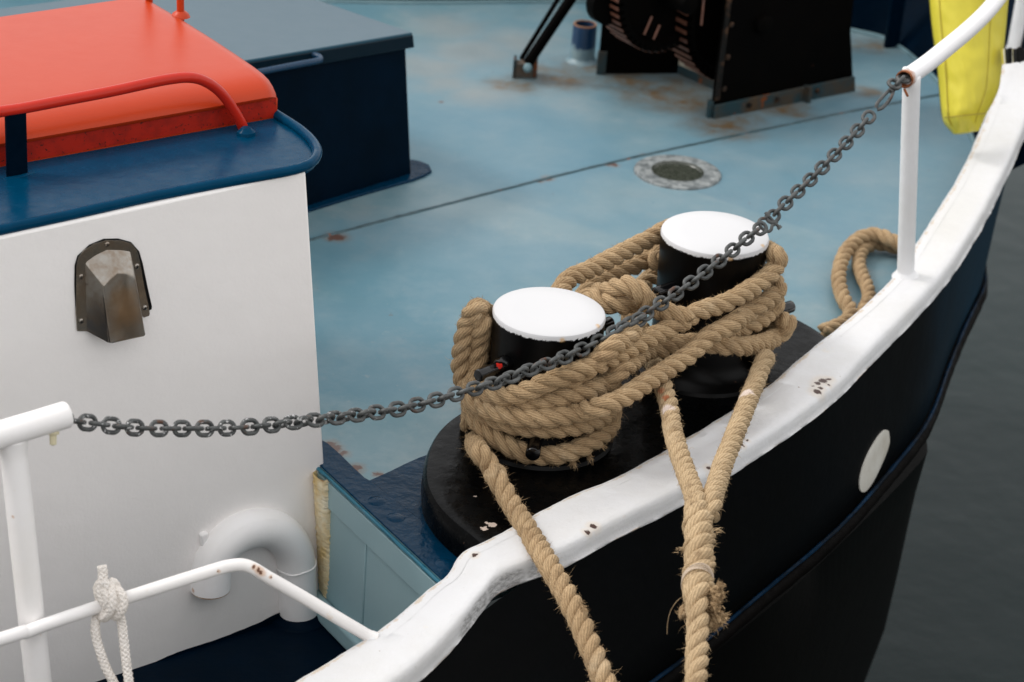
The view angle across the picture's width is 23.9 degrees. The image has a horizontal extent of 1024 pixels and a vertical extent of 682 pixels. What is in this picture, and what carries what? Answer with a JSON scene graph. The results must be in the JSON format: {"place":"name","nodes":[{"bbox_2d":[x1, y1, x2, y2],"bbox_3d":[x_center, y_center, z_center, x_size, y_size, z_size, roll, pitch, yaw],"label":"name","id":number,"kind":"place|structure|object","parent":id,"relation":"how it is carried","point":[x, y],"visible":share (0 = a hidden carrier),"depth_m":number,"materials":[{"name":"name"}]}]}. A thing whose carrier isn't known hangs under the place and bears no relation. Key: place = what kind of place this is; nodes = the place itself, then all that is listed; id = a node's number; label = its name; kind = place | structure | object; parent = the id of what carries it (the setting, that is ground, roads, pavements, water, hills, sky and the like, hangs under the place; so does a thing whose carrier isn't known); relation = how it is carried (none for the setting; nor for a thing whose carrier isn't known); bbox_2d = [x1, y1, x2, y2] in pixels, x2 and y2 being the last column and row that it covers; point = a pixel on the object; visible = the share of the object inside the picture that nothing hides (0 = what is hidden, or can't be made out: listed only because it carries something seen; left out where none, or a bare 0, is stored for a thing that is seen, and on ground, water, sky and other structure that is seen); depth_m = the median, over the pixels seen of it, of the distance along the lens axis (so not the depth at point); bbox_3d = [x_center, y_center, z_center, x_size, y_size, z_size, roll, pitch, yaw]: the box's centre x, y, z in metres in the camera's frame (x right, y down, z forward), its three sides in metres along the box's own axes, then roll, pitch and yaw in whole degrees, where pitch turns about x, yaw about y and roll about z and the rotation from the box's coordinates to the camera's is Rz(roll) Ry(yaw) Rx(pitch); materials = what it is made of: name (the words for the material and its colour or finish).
{"place":"outdoors","nodes":[
{"label":"outdoors","id":0,"kind":"place"},
{"bbox_2d":[97,623,346,681],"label":"deck","id":1,"kind":"structure","parent":0,"point":[270,653],"depth_m":5.13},
{"bbox_2d":[0,72,330,681],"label":"cabin","id":2,"kind":"object","parent":1,"relation":"on","point":[211,226],"visible":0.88,"depth_m":4.87,"materials":[{"name":"metal"}]},
{"bbox_2d":[74,238,151,342],"bbox_3d":[-0.759,-0.100,4.672,0.166,0.201,0.054,-16,33,-34],"label":"vent hood","id":3,"kind":"object","parent":2,"relation":"attached to","point":[113,304],"visible":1,"depth_m":4.66,"materials":[{"name":"silver metal"}]},
{"bbox_2d":[0,0,277,166],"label":"skylight cover","id":4,"kind":"object","parent":2,"relation":"on","point":[57,52],"visible":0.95,"depth_m":5.09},
{"bbox_2d":[0,401,379,681],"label":"guard rail","id":5,"kind":"object","parent":1,"relation":"on","point":[18,432],"visible":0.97,"depth_m":4.28,"materials":[{"name":"white metal"}]},
{"bbox_2d":[90,565,133,681],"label":"white cord","id":6,"kind":"object","parent":5,"relation":"attached to","point":[111,597],"visible":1,"depth_m":4.32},
{"bbox_2d":[191,508,323,633],"bbox_3d":[-0.530,0.497,5.163,0.331,0.309,0.132,-18,34,-37],"label":"gooseneck vent","id":7,"kind":"object","parent":1,"relation":"on","point":[283,537],"visible":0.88,"depth_m":5.11,"materials":[{"name":"white metal"}]},
{"bbox_2d":[0,0,972,649],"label":"foredeck","id":8,"kind":"object","parent":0,"point":[532,182],"visible":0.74,"depth_m":6.57,"materials":[{"name":"blue paint"}]},
{"bbox_2d":[0,0,431,212],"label":"deck locker","id":9,"kind":"object","parent":8,"relation":"on","point":[335,76],"visible":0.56,"depth_m":6.42,"materials":[{"name":"blue"}]},
{"bbox_2d":[512,0,575,77],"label":"winch brace","id":10,"kind":"object","parent":8,"relation":"on","point":[525,67],"visible":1,"depth_m":7.34,"materials":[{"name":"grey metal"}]},
{"bbox_2d":[566,20,596,65],"bbox_3d":[0.224,-0.932,7.544,0.104,0.122,0.104,4,27,0],"label":"pipe stub","id":11,"kind":"object","parent":8,"relation":"on","point":[583,45],"visible":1,"depth_m":7.52,"materials":[{"name":"blue metal"}]},
{"bbox_2d":[421,320,824,557],"bbox_3d":[0.268,0.186,5.369,0.495,0.073,1.347,26,34,37],"label":"bollard bed","id":12,"kind":"object","parent":8,"relation":"on","point":[461,513],"visible":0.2,"depth_m":5.08,"materials":[{"name":"black metal"}]},
{"bbox_2d":[466,287,614,470],"bbox_3d":[0.068,0.077,5.136,0.320,0.300,0.364,4,27,0],"label":"bollard","id":13,"kind":"object","parent":12,"relation":"on","point":[533,325],"visible":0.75,"depth_m":5.05,"materials":[{"name":"metal"}]},
{"bbox_2d":[445,215,796,681],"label":"mooring rope","id":14,"kind":"object","parent":13,"relation":"attached to","point":[542,405],"visible":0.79,"depth_m":5.09,"materials":[{"name":"beige fabric"}]},
{"bbox_2d":[635,211,795,397],"bbox_3d":[0.473,-0.091,5.490,0.381,0.339,0.334,4,27,0],"label":"bollard","id":15,"kind":"object","parent":12,"relation":"on","point":[691,243],"visible":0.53,"depth_m":5.40,"materials":[{"name":"black metal"}]},
{"bbox_2d":[643,323,775,681],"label":"eye splice rope","id":16,"kind":"object","parent":15,"relation":"attached to","point":[700,612],"visible":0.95,"depth_m":4.60,"materials":[{"name":"beige"}]},
{"bbox_2d":[319,0,1023,169],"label":"bulwark","id":17,"kind":"object","parent":8,"relation":"on","point":[904,26],"visible":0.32,"depth_m":7.88,"materials":[{"name":"metal"}]},
{"bbox_2d":[634,155,720,189],"bbox_3d":[0.465,-0.475,6.795,0.248,0.009,0.248,4,27,0],"label":"deck drain","id":18,"kind":"object","parent":8,"relation":"on","point":[677,172],"visible":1,"depth_m":6.79,"materials":[{"name":"grey metal"}]},
{"bbox_2d":[586,0,854,118],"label":"winch","id":19,"kind":"object","parent":8,"relation":"on","point":[741,56],"visible":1,"depth_m":7.22,"materials":[{"name":"black paint"}]},
{"bbox_2d":[818,226,897,337],"bbox_3d":[0.875,-0.158,6.144,0.224,0.112,0.636,17,29,24],"label":"rope loop","id":20,"kind":"object","parent":8,"relation":"on","point":[859,246],"visible":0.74,"depth_m":6.20,"materials":[{"name":"beige fabric"}]},
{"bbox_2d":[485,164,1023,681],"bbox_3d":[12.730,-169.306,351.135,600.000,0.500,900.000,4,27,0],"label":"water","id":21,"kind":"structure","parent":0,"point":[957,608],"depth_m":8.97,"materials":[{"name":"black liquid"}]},
{"bbox_2d":[296,45,1023,681],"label":"ship hull","id":22,"kind":"object","parent":21,"relation":"on","point":[818,501],"visible":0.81,"depth_m":5.45,"materials":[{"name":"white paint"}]},
{"bbox_2d":[892,0,1023,279],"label":"guard rail","id":23,"kind":"object","parent":22,"relation":"on","point":[958,38],"visible":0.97,"depth_m":5.84,"materials":[{"name":"white metal"}]},
{"bbox_2d":[72,73,911,437],"bbox_3d":[0.095,-0.141,4.944,2.350,0.374,0.140,-20,35,-39],"label":"chain","id":24,"kind":"object","parent":23,"relation":"hanging from","point":[402,409],"visible":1,"depth_m":4.88,"materials":[{"name":"grey metal"}]},
{"bbox_2d":[929,0,1023,133],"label":"yellow bag","id":25,"kind":"object","parent":23,"relation":"hanging from","point":[969,74],"visible":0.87,"depth_m":6.56,"materials":[{"name":"plastic"}]}
]}

